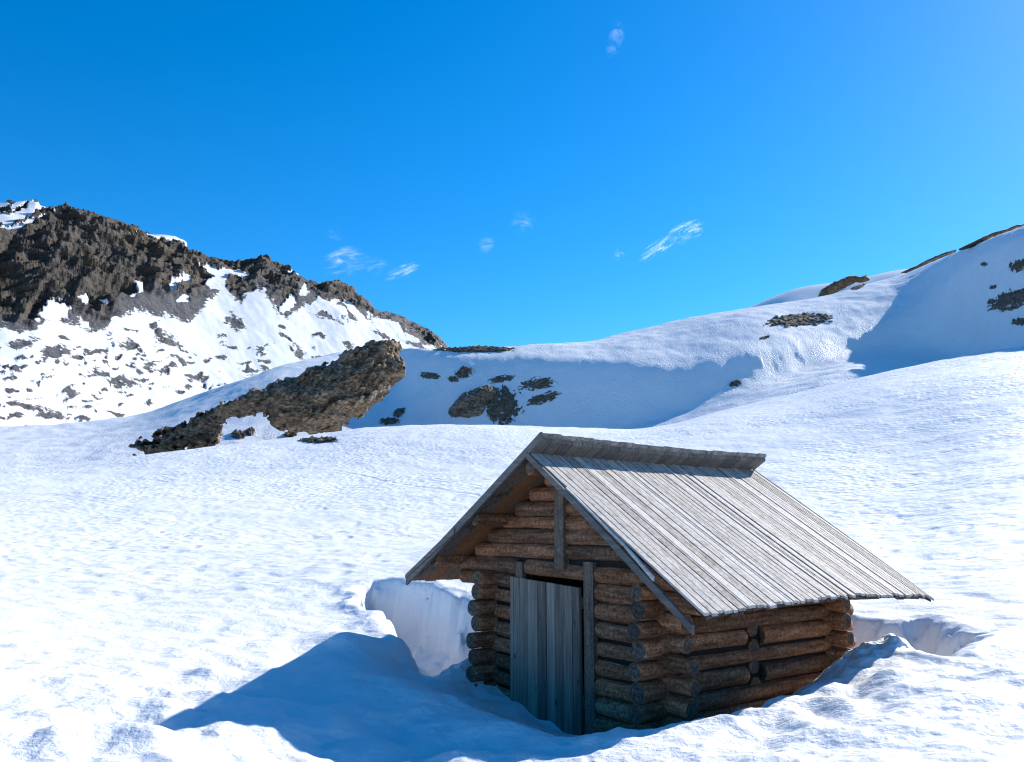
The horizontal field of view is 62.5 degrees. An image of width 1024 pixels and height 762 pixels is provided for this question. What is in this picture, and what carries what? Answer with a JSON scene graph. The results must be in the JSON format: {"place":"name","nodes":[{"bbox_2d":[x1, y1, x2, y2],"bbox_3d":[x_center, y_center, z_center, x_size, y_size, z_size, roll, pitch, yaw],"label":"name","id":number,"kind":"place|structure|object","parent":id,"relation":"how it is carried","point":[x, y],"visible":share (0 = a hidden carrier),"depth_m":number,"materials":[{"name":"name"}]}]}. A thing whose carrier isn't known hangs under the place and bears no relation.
{"place":"outdoors","nodes":[
{"label":"outdoors","id":0,"kind":"place"},
{"bbox_2d":[0,199,448,425],"bbox_3d":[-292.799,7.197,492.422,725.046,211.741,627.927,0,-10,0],"label":"mountain","id":1,"kind":"structure","parent":0,"point":[102,317],"depth_m":424.55,"materials":[{"name":"white snow"}]},
{"bbox_2d":[0,346,1023,761],"bbox_3d":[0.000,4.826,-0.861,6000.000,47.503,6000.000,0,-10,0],"label":"snow field","id":2,"kind":"structure","parent":0,"point":[248,602],"depth_m":11.81,"materials":[{"name":"white snow"}]},
{"bbox_2d":[297,435,337,442],"bbox_3d":[-14.158,4.352,61.602,1.998,1.182,6.879,5,-11,-27],"label":"rock","id":3,"kind":"object","parent":2,"relation":"on","point":[312,439],"visible":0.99,"depth_m":60.80,"materials":[{"name":"grey stone"}]},
{"bbox_2d":[405,432,933,735],"bbox_3d":[1.575,2.192,9.128,3.796,2.984,4.264,8,-13,-38],"label":"log hut","id":4,"kind":"object","parent":2,"relation":"on","point":[647,586],"visible":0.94,"depth_m":8.15,"materials":[{"name":"brown wood"}]},
{"bbox_2d":[510,576,584,735],"bbox_3d":[0.334,2.731,8.307,0.065,1.540,1.048,8,-13,-38],"label":"door","id":5,"kind":"structure","parent":4,"relation":"in","point":[546,678],"depth_m":8.25,"materials":[{"name":"grey wood"}]},
{"bbox_2d":[0,226,1023,469],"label":"snow hill","id":6,"kind":"structure","parent":0,"point":[677,371],"depth_m":131.90,"materials":[{"name":"white snow"}]},
{"bbox_2d":[230,429,244,438],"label":"rock","id":7,"kind":"object","parent":6,"relation":"on","point":[237,434],"visible":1,"depth_m":118.58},
{"bbox_2d":[245,427,254,435],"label":"rock","id":8,"kind":"object","parent":6,"relation":"on","point":[249,431],"visible":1,"depth_m":120.52,"materials":[{"name":"grey stone"}]},
{"bbox_2d":[128,339,405,456],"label":"rock outcrop","id":9,"kind":"object","parent":6,"relation":"on","point":[345,388],"visible":0.98,"depth_m":106.11,"materials":[{"name":"stone"}]},
{"bbox_2d":[283,431,296,436],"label":"rock","id":10,"kind":"object","parent":6,"relation":"on","point":[291,434],"visible":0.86,"depth_m":118.50,"materials":[{"name":"grey stone"}]},
{"bbox_2d":[380,417,399,425],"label":"rock","id":11,"kind":"object","parent":6,"relation":"on","point":[387,421],"visible":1,"depth_m":129.01,"materials":[{"name":"grey stone"}]},
{"bbox_2d":[392,407,404,417],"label":"rock","id":12,"kind":"object","parent":6,"relation":"on","point":[397,412],"visible":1,"depth_m":133.09,"materials":[{"name":"grey stone"}]},
{"bbox_2d":[418,372,440,379],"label":"rock","id":13,"kind":"object","parent":6,"relation":"on","point":[427,375],"visible":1,"depth_m":140.00,"materials":[{"name":"grey stone"}]},
{"bbox_2d":[448,376,458,381],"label":"rock","id":14,"kind":"object","parent":6,"relation":"on","point":[452,378],"visible":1,"depth_m":134.75,"materials":[{"name":"grey stone"}]},
{"bbox_2d":[454,365,474,378],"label":"rock","id":15,"kind":"object","parent":6,"relation":"on","point":[461,372],"visible":1,"depth_m":135.55,"materials":[{"name":"grey stone"}]},
{"bbox_2d":[448,385,497,417],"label":"rock outcrop","id":16,"kind":"object","parent":6,"relation":"on","point":[476,401],"visible":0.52,"depth_m":127.23,"materials":[{"name":"grey stone"}]},
{"bbox_2d":[434,345,515,352],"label":"rock","id":17,"kind":"object","parent":6,"relation":"on","point":[478,348],"visible":1,"depth_m":145.45,"materials":[{"name":"grey stone"}]},
{"bbox_2d":[487,374,514,383],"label":"rock","id":18,"kind":"object","parent":6,"relation":"on","point":[496,379],"visible":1,"depth_m":132.91,"materials":[{"name":"grey stone"}]},
{"bbox_2d":[486,384,523,424],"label":"rock","id":19,"kind":"object","parent":6,"relation":"on","point":[506,403],"visible":0.97,"depth_m":126.88,"materials":[{"name":"grey stone"}]},
{"bbox_2d":[518,376,557,390],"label":"rock","id":20,"kind":"object","parent":6,"relation":"on","point":[540,383],"visible":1,"depth_m":130.00,"materials":[{"name":"grey stone"}]},
{"bbox_2d":[527,390,561,405],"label":"rock","id":21,"kind":"object","parent":6,"relation":"on","point":[536,399],"visible":1,"depth_m":126.77,"materials":[{"name":"grey stone"}]},
{"bbox_2d":[729,379,741,386],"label":"rock","id":22,"kind":"object","parent":6,"relation":"on","point":[736,382],"visible":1,"depth_m":123.40,"materials":[{"name":"grey stone"}]},
{"bbox_2d":[763,312,832,327],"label":"rock","id":23,"kind":"object","parent":6,"relation":"on","point":[803,318],"visible":1,"depth_m":147.13,"materials":[{"name":"grey stone"}]},
{"bbox_2d":[818,275,869,296],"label":"rock outcrop","id":24,"kind":"object","parent":6,"relation":"on","point":[837,286],"visible":0.92,"depth_m":188.84,"materials":[{"name":"stone"}]},
{"bbox_2d":[851,283,864,289],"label":"rock","id":25,"kind":"object","parent":6,"relation":"on","point":[858,286],"visible":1,"depth_m":172.55,"materials":[{"name":"grey stone"}]},
{"bbox_2d":[900,250,955,273],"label":"rock outcrop","id":26,"kind":"object","parent":6,"relation":"on","point":[935,258],"visible":0.87,"depth_m":181.03,"materials":[{"name":"stone"}]},
{"bbox_2d":[959,224,1023,249],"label":"rock outcrop","id":27,"kind":"object","parent":6,"relation":"on","point":[982,239],"visible":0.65,"depth_m":142.24,"materials":[{"name":"brown stone"}]},
{"bbox_2d":[987,288,1023,311],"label":"rock","id":28,"kind":"object","parent":6,"relation":"on","point":[1003,301],"visible":1,"depth_m":109.64,"materials":[{"name":"grey stone"}]},
{"bbox_2d":[1009,258,1023,272],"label":"rock","id":29,"kind":"object","parent":6,"relation":"on","point":[1017,265],"visible":1,"depth_m":110.98,"materials":[{"name":"grey stone"}]},
{"bbox_2d":[1010,318,1023,325],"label":"rock","id":30,"kind":"object","parent":6,"relation":"on","point":[1018,321],"visible":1,"depth_m":103.99,"materials":[{"name":"grey stone"}]},
{"bbox_2d":[0,0,1023,347],"label":"sky","id":31,"kind":"structure","parent":0,"point":[499,173],"materials":[{"name":"blue"}]},
{"bbox_2d":[748,269,906,307],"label":"snow hill","id":32,"kind":"structure","parent":0,"point":[805,292],"depth_m":269.54,"materials":[{"name":"white snow"}]}
]}

